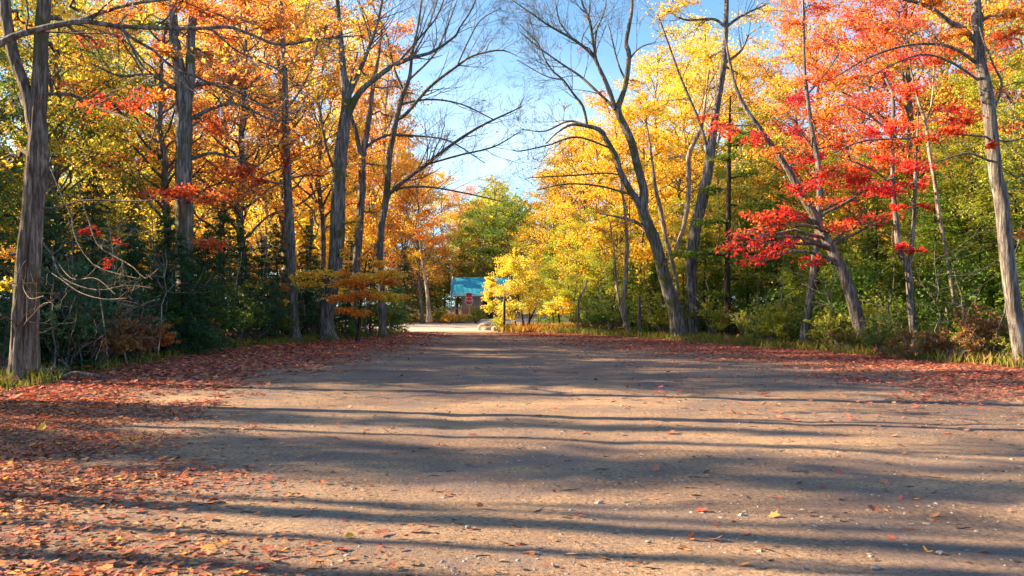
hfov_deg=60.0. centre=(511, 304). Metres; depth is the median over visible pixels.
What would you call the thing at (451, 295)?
pole
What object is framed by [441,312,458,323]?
shrub
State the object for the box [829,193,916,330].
hemlock tree
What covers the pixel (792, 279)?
hemlock tree
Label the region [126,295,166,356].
bare sapling
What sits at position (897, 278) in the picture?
hemlock tree
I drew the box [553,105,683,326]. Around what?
maple tree
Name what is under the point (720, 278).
hemlock tree
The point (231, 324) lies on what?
shrub
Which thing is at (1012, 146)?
maple tree
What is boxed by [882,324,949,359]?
shrub
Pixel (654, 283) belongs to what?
hemlock tree
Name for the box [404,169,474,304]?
maple tree
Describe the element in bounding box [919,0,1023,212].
maple tree
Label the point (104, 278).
shrub
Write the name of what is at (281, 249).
hemlock tree
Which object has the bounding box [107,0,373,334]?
maple tree
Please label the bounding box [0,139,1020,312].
woods
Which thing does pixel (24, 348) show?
maple tree
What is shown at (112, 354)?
hemlock tree
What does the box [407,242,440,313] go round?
hemlock tree
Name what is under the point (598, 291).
bare sapling
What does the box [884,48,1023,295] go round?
maple tree
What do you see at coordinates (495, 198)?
oak tree
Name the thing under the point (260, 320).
shrub
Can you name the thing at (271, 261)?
bare sapling
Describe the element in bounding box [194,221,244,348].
hemlock tree
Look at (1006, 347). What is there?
shrub
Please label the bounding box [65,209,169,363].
bare sapling
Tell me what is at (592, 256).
maple tree
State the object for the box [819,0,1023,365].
maple tree
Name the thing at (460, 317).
rusty grass
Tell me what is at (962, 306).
bare sapling
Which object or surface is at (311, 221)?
maple tree
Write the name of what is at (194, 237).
hemlock tree
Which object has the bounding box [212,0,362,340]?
maple tree
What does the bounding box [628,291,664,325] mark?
shrub
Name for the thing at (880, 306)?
bare sapling
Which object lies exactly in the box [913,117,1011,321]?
hemlock tree
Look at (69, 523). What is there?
fallen leaf
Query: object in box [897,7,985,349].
maple tree
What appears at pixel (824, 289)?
bare sapling
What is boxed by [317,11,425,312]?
maple tree
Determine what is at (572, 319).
shrub
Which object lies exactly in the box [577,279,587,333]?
sapling
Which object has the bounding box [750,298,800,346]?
shrub
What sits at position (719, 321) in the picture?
shrub
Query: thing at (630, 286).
hemlock tree
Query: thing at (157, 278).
bare sapling
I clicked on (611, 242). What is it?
sapling
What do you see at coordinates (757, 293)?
bare sapling
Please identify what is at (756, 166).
maple tree
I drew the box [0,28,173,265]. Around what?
maple tree
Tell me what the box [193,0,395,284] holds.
maple tree
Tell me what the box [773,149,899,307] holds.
maple tree
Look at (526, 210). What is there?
woods
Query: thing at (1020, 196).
hemlock tree
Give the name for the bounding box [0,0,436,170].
maple tree
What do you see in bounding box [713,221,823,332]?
bare sapling
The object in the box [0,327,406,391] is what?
grass
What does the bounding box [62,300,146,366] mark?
shrub
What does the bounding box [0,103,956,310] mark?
woods
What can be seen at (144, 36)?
maple tree
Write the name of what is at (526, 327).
rusty grass
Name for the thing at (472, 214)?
oak tree
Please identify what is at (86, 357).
hemlock tree
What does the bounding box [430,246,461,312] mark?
hemlock tree
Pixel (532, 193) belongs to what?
maple tree
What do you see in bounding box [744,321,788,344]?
shrub
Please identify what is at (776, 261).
hemlock tree
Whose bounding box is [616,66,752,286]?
maple tree
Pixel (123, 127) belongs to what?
maple tree
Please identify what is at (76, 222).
hemlock tree
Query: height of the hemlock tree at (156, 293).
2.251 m
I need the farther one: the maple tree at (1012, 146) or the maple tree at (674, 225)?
the maple tree at (674, 225)
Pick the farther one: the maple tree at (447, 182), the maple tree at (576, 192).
the maple tree at (447, 182)
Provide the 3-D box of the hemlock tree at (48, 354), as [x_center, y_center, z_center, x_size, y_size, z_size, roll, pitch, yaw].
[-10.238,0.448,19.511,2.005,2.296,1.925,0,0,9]
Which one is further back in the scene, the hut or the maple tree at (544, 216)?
the hut
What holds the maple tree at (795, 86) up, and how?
on the ground at (883, 354)
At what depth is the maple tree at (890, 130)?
26.42 m
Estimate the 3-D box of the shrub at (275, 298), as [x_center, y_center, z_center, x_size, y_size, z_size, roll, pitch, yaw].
[-9.875,0.275,33.888,2.531,2.578,2.245,0,0,8]
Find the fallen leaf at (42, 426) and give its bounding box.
[38,421,46,430]
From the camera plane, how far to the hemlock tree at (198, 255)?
26.88 m
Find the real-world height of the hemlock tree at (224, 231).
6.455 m
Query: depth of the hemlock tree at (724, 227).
47.83 m
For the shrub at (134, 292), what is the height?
2.318 m
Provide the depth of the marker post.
48.43 m
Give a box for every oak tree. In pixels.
[7,0,344,350]
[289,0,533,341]
[430,207,528,290]
[449,174,541,280]
[460,200,548,315]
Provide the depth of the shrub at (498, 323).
48.85 m
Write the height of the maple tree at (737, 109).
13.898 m
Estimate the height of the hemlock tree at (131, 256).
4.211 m
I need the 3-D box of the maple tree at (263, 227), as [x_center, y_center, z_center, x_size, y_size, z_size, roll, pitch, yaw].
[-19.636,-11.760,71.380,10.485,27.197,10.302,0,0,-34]
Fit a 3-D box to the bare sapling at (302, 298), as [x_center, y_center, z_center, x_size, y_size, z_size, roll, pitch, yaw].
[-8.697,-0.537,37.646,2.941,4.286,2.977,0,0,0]
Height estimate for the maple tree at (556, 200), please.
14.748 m
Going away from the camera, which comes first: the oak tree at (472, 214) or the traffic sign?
the traffic sign
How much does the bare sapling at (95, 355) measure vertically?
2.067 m
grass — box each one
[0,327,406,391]
[407,313,472,320]
[442,317,479,321]
[500,322,604,331]
[538,325,1023,369]
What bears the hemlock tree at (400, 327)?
on the ground at (883, 354)
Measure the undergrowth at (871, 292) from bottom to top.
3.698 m
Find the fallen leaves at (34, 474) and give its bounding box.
[0,396,645,575]
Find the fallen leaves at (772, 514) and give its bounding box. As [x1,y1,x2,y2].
[1,334,1023,575]
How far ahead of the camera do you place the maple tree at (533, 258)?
61.86 m
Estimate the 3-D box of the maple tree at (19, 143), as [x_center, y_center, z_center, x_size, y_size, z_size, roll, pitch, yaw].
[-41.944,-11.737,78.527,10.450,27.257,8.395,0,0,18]
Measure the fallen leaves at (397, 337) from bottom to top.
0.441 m
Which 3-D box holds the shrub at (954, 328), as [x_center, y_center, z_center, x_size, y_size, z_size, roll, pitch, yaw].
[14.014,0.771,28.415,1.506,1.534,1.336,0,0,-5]
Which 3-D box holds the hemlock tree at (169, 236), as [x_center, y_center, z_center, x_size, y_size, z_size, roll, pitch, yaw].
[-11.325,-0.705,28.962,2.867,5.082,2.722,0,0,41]
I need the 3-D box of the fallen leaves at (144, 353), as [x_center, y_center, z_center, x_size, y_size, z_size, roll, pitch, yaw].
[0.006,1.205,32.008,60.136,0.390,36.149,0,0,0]
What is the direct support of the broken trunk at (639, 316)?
on the ground at (883, 354)
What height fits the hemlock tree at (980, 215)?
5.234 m
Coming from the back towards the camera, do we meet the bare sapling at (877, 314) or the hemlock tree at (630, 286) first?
the hemlock tree at (630, 286)
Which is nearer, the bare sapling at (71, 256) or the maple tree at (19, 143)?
the bare sapling at (71, 256)
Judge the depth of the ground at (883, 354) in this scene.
47.30 m
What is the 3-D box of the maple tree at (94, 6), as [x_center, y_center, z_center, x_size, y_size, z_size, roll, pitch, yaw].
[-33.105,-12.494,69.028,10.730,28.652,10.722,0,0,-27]
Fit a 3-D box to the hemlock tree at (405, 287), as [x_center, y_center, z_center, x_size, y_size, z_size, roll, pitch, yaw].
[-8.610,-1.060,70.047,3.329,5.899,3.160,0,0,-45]
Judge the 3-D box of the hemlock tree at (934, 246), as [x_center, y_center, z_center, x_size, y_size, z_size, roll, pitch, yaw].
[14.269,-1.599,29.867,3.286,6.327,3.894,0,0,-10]
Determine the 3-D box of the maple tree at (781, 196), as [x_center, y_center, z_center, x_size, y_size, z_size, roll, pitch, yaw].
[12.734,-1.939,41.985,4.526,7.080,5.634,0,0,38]
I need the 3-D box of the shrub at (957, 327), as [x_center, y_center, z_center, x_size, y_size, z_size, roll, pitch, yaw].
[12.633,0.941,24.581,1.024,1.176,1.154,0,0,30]
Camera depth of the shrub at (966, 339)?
22.91 m
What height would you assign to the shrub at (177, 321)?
1.888 m
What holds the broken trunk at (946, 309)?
on the ground at (883, 354)
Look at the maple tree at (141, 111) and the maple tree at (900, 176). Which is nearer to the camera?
the maple tree at (900, 176)
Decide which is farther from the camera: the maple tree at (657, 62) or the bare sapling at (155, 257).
the maple tree at (657, 62)
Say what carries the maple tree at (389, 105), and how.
on the ground at (883, 354)
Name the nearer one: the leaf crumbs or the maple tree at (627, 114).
the leaf crumbs
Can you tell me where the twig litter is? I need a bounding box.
[21,356,1023,569]
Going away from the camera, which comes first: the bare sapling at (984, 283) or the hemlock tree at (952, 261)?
the bare sapling at (984, 283)
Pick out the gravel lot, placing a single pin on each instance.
(994, 501)
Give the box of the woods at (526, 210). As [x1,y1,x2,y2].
[2,141,1011,313]
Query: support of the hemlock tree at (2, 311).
on the ground at (883, 354)
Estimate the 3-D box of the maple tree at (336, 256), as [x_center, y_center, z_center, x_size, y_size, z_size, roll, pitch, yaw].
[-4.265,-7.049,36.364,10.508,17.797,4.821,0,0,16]
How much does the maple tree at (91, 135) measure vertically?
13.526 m
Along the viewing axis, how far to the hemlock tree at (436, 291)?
99.69 m
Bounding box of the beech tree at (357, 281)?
[290,254,416,341]
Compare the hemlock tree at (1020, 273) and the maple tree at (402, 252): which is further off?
the maple tree at (402, 252)
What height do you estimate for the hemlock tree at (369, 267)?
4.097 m
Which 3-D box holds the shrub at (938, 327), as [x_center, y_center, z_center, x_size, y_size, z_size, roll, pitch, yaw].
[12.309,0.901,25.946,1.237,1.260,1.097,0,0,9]
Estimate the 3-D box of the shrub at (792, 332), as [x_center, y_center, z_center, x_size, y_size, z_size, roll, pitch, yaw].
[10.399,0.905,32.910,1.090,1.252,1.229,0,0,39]
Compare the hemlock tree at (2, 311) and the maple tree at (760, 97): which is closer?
the hemlock tree at (2, 311)
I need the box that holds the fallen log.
[39,371,109,381]
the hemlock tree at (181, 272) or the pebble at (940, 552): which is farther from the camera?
the hemlock tree at (181, 272)
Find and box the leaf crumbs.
[0,335,1023,575]
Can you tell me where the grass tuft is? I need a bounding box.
[0,378,44,389]
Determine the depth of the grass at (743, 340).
29.74 m
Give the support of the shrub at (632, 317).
on the ground at (883, 354)
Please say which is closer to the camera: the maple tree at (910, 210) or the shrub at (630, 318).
the maple tree at (910, 210)
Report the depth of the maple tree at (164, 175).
33.93 m
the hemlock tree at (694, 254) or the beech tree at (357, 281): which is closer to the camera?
the beech tree at (357, 281)
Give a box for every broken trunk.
[638,296,641,332]
[945,306,948,333]
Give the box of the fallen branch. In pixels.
[37,368,70,376]
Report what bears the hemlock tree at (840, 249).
on the ground at (883, 354)
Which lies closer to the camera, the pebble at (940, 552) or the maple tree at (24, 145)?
the pebble at (940, 552)
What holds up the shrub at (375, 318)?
on the ground at (883, 354)
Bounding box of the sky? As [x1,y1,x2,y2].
[0,0,1023,306]
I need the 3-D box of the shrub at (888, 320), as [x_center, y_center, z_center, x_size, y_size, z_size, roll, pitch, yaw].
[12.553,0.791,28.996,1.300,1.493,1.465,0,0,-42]
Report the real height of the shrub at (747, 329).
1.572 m
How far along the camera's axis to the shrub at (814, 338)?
30.15 m
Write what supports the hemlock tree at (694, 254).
on the ground at (883, 354)
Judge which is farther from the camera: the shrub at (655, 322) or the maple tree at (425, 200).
the maple tree at (425, 200)
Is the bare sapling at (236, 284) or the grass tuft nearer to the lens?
the grass tuft
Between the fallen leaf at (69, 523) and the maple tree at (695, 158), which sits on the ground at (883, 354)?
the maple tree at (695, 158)
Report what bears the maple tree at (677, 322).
on the ground at (883, 354)
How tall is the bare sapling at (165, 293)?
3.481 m
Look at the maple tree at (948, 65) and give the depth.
39.72 m
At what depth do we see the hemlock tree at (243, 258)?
32.97 m
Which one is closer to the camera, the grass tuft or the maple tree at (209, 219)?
the grass tuft
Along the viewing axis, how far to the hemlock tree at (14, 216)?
26.86 m
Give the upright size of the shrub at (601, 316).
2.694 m
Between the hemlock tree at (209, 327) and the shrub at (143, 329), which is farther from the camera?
the hemlock tree at (209, 327)
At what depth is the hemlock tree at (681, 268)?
46.01 m
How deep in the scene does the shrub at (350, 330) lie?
37.94 m
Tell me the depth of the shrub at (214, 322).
29.14 m
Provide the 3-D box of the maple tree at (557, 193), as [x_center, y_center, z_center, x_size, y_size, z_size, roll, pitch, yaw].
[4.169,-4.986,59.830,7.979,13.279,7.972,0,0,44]
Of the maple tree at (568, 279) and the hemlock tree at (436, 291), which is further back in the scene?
the hemlock tree at (436, 291)
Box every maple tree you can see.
[0,0,128,216]
[0,0,168,274]
[0,0,173,272]
[0,0,180,383]
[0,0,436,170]
[0,2,76,251]
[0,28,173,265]
[0,35,77,266]
[0,40,95,276]
[5,48,174,273]
[20,0,147,249]
[49,0,208,292]
[49,0,265,289]
[70,0,270,294]
[86,24,174,273]
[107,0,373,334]
[121,0,307,279]
[137,17,230,243]
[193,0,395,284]
[194,24,281,282]
[205,0,330,312]
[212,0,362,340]
[238,0,409,326]
[249,0,370,269]
[304,6,414,255]
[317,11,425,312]
[325,95,430,268]
[330,29,437,328]
[347,0,549,336]
[347,147,463,313]
[361,153,469,323]
[364,129,450,303]
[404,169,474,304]
[430,183,504,314]
[478,0,688,339]
[500,156,587,317]
[501,168,590,323]
[505,132,614,293]
[509,229,568,321]
[512,116,638,323]
[527,127,639,292]
[538,213,607,323]
[540,129,662,310]
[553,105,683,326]
[553,245,620,309]
[554,86,720,327]
[557,222,623,309]
[569,205,650,325]
[586,37,726,303]
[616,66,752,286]
[616,196,702,306]
[618,67,709,301]
[621,10,771,287]
[629,33,792,278]
[632,0,798,336]
[666,164,777,309]
[671,41,813,229]
[672,127,806,309]
[692,32,903,348]
[692,88,855,286]
[716,189,819,307]
[721,0,874,272]
[725,8,914,326]
[756,0,897,345]
[762,0,1019,272]
[768,0,964,289]
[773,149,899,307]
[803,155,931,298]
[813,44,946,348]
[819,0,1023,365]
[844,0,1021,253]
[852,22,1023,281]
[874,189,990,320]
[877,127,1020,300]
[879,0,1023,235]
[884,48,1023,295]
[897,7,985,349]
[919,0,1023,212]
[936,0,1023,247]
[941,18,1023,253]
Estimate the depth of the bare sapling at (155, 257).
28.47 m
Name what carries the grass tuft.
on the fallen leaves at (397, 337)
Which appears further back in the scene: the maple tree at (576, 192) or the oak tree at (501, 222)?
the oak tree at (501, 222)
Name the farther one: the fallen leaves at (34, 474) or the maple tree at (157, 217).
the maple tree at (157, 217)
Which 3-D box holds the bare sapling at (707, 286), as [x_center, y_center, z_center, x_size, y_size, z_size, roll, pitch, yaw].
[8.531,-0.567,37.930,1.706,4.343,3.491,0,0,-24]
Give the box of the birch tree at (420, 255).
[400,211,445,321]
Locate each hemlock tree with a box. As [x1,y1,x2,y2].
[0,189,19,325]
[0,236,14,348]
[0,292,45,364]
[1,249,59,348]
[1,274,100,371]
[40,316,109,367]
[41,198,87,357]
[51,184,99,289]
[58,171,132,308]
[81,279,147,362]
[108,215,180,355]
[118,196,157,309]
[140,206,208,339]
[142,283,193,354]
[151,234,225,354]
[156,209,217,298]
[171,246,236,355]
[172,288,221,348]
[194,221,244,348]
[196,186,252,319]
[218,222,282,338]
[233,238,292,343]
[253,222,303,336]
[282,222,338,337]
[299,255,340,334]
[334,293,367,336]
[335,237,373,327]
[361,259,393,331]
[386,284,409,331]
[387,278,414,326]
[392,254,427,323]
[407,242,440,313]
[411,238,449,313]
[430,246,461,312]
[448,247,471,311]
[523,239,565,324]
[550,260,584,324]
[569,263,609,327]
[590,255,636,330]
[606,258,648,329]
[634,258,666,334]
[659,95,780,337]
[662,238,705,327]
[681,225,736,334]
[698,241,739,334]
[710,158,768,330]
[715,216,775,333]
[733,196,813,325]
[766,252,816,340]
[786,224,839,329]
[810,238,861,339]
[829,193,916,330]
[865,241,924,343]
[878,163,982,331]
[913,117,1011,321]
[918,188,1022,334]
[920,222,974,327]
[949,250,1023,354]
[953,156,1023,331]
[975,237,1023,351]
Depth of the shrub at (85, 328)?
19.33 m
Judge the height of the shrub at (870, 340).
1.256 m
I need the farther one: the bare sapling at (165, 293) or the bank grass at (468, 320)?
the bank grass at (468, 320)
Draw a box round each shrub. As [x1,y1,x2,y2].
[0,286,66,376]
[9,257,121,372]
[39,256,134,359]
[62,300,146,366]
[80,277,167,360]
[97,309,167,361]
[122,309,180,356]
[132,293,203,354]
[199,283,252,341]
[201,313,228,340]
[220,277,276,344]
[230,279,289,339]
[268,294,299,338]
[287,287,336,337]
[335,319,362,339]
[349,287,396,334]
[368,300,406,333]
[431,306,449,323]
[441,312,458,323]
[466,305,487,323]
[489,314,512,331]
[565,295,594,327]
[582,297,614,329]
[584,283,636,331]
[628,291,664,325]
[630,292,665,325]
[636,289,686,333]
[664,288,705,324]
[693,298,733,335]
[730,309,760,335]
[740,304,772,344]
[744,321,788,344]
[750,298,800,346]
[781,315,801,341]
[803,302,864,348]
[808,317,829,341]
[816,323,865,351]
[847,304,884,342]
[858,314,898,354]
[875,307,906,340]
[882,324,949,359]
[891,310,925,345]
[913,314,953,347]
[922,323,987,360]
[924,307,960,336]
[947,318,979,349]
[951,300,1008,358]
[974,307,1008,355]
[982,331,1012,358]
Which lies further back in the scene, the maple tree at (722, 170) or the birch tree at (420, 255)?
the birch tree at (420, 255)
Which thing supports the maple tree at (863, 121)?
on the ground at (883, 354)
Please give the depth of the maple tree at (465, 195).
109.79 m
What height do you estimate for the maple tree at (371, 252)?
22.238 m
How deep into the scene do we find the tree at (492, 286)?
49.54 m
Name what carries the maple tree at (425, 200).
on the ground at (883, 354)
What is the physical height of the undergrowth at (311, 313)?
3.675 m
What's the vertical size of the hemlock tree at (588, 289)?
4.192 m
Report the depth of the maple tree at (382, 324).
39.82 m
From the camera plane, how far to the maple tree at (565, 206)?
53.17 m
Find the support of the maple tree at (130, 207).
on the ground at (883, 354)
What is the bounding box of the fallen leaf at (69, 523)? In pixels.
[59,520,72,526]
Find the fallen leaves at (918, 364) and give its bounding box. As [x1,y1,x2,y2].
[456,332,1023,434]
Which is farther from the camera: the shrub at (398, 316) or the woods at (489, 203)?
the woods at (489, 203)
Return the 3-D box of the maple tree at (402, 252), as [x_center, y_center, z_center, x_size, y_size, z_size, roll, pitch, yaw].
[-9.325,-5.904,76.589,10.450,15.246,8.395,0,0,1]
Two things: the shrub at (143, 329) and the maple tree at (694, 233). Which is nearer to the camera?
the shrub at (143, 329)
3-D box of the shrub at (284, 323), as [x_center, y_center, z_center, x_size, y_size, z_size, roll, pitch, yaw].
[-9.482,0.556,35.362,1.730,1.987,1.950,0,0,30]
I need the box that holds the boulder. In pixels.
[477,323,494,329]
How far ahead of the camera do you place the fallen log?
17.17 m
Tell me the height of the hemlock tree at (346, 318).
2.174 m
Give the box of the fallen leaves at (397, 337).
[0,331,456,405]
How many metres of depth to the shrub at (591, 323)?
46.08 m
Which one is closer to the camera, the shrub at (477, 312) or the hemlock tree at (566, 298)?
the hemlock tree at (566, 298)
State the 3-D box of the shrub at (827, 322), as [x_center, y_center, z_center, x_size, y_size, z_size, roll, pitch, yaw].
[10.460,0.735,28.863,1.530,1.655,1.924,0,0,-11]
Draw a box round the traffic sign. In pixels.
[465,293,472,315]
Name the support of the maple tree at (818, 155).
on the ground at (883, 354)
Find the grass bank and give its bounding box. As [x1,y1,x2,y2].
[405,320,479,322]
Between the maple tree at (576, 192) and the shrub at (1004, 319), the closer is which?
the shrub at (1004, 319)
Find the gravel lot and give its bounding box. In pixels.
[0,331,1023,575]
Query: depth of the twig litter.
8.70 m
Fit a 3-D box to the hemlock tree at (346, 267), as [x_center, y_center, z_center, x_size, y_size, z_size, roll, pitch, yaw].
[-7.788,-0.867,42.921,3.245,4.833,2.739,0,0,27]
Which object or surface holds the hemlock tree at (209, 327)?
on the ground at (883, 354)
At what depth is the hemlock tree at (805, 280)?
35.94 m
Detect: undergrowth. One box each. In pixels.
[0,258,366,337]
[625,245,1023,351]
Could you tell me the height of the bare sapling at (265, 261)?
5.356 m
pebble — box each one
[870,565,880,569]
[936,550,943,554]
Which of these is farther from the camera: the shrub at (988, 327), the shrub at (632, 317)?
the shrub at (632, 317)
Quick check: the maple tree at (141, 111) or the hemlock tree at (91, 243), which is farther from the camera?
the maple tree at (141, 111)
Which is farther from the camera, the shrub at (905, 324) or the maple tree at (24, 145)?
the maple tree at (24, 145)
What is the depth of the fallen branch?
17.78 m
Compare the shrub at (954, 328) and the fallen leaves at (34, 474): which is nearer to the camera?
the fallen leaves at (34, 474)
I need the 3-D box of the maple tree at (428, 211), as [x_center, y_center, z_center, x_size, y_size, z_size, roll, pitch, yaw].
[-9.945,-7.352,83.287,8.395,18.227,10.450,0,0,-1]
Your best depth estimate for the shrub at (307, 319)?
37.94 m
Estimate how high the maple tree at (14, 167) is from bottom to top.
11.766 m
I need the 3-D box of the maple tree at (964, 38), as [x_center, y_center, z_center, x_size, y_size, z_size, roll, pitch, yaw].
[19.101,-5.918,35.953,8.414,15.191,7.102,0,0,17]
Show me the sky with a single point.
(606, 58)
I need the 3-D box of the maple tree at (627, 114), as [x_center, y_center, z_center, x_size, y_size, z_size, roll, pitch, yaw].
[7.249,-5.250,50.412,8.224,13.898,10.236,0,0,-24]
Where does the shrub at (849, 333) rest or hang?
on the ground at (883, 354)
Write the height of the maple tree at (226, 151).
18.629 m
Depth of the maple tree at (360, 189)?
41.96 m
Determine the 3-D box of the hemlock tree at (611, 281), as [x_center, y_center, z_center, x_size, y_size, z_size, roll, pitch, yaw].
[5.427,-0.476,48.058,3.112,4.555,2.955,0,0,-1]
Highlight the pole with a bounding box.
[450,268,451,313]
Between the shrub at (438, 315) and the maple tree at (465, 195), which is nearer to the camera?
the shrub at (438, 315)
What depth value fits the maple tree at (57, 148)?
26.87 m
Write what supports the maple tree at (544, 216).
on the ground at (883, 354)
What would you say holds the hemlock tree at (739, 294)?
on the ground at (883, 354)
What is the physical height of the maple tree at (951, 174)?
7.975 m
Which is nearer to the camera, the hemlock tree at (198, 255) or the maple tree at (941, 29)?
the hemlock tree at (198, 255)
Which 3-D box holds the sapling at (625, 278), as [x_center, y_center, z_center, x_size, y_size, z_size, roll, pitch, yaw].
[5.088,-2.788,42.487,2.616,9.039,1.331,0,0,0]
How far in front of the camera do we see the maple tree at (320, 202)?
47.75 m
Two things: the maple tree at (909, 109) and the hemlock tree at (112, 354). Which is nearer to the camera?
the hemlock tree at (112, 354)
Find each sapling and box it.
[0,234,122,373]
[3,194,138,369]
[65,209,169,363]
[80,291,131,366]
[82,278,157,357]
[102,170,207,350]
[113,240,211,358]
[126,225,204,339]
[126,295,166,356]
[216,251,259,339]
[217,205,314,340]
[256,232,298,328]
[284,245,339,335]
[339,241,387,331]
[573,267,617,328]
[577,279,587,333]
[586,250,639,315]
[589,203,631,333]
[590,154,645,332]
[617,248,685,332]
[680,248,732,333]
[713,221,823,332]
[726,252,802,322]
[788,259,858,320]
[844,288,920,346]
[846,208,931,347]
[911,217,1000,340]
[924,270,1003,354]
[937,213,1023,353]
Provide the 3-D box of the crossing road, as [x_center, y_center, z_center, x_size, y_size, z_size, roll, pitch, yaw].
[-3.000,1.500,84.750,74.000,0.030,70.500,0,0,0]
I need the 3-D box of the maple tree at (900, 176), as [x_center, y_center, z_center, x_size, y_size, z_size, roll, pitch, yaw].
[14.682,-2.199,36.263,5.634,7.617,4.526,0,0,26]
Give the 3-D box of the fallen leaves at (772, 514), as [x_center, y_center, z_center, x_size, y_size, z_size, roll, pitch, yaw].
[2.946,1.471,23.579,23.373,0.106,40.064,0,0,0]
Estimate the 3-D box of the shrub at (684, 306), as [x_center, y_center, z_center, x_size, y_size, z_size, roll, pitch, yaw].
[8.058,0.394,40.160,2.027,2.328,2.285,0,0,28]
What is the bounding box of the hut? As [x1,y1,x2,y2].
[450,277,508,318]
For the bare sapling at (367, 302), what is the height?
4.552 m
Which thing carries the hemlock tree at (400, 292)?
on the ground at (883, 354)
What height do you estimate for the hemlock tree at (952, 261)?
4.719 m
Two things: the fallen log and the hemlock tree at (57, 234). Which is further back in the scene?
the hemlock tree at (57, 234)
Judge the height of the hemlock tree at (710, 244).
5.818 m
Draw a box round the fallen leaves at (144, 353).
[0,328,1022,381]
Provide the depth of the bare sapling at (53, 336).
18.58 m
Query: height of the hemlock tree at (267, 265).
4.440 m
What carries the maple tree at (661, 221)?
on the ground at (883, 354)
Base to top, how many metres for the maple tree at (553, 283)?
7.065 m
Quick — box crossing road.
[338,316,737,331]
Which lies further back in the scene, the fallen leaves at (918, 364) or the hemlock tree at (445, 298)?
the hemlock tree at (445, 298)
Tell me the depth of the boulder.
51.75 m
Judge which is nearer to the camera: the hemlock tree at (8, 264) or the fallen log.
the fallen log
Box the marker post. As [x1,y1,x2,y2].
[503,298,505,331]
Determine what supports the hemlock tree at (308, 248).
on the ground at (883, 354)
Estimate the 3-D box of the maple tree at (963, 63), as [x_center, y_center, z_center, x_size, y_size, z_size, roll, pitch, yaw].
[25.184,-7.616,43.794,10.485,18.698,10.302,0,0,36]
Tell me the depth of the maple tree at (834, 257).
27.53 m
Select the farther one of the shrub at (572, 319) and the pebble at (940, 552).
the shrub at (572, 319)
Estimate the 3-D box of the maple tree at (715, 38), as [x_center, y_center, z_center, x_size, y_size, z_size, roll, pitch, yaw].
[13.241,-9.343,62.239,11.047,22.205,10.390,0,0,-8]
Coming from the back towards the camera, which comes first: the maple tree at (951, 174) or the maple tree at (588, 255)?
the maple tree at (588, 255)
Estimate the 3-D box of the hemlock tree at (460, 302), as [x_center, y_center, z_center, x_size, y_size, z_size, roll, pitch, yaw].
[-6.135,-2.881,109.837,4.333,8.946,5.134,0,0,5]
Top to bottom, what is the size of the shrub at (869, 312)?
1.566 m
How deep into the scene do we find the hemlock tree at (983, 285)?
25.95 m
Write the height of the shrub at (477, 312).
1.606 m
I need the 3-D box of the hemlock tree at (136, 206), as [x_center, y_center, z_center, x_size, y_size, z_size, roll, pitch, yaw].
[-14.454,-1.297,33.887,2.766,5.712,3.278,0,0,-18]
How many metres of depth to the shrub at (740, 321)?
35.08 m
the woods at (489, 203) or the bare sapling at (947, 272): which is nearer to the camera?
the bare sapling at (947, 272)
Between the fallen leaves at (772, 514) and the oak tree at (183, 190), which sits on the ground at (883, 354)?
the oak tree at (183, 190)
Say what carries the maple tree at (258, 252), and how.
on the ground at (883, 354)
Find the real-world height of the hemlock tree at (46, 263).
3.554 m
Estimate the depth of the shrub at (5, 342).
18.74 m
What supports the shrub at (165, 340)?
on the ground at (883, 354)
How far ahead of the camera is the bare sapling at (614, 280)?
44.66 m
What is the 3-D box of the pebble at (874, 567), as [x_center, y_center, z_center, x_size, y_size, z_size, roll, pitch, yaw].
[2.065,1.495,5.038,0.062,0.029,0.048,0,0,0]
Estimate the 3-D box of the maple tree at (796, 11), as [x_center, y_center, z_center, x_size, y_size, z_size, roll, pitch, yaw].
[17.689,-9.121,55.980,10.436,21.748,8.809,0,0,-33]
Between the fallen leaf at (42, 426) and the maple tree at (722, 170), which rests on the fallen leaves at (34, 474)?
the fallen leaf at (42, 426)
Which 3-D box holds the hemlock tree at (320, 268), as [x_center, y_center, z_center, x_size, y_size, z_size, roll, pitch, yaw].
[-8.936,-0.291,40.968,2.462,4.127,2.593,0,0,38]
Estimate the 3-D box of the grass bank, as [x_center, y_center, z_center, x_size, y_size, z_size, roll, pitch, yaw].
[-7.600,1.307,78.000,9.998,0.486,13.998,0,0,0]
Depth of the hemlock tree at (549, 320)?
57.89 m
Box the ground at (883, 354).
[0,307,1000,387]
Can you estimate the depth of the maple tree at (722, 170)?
43.52 m
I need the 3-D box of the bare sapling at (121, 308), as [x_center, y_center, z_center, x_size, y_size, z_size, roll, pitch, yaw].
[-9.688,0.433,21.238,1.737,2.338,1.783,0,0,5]

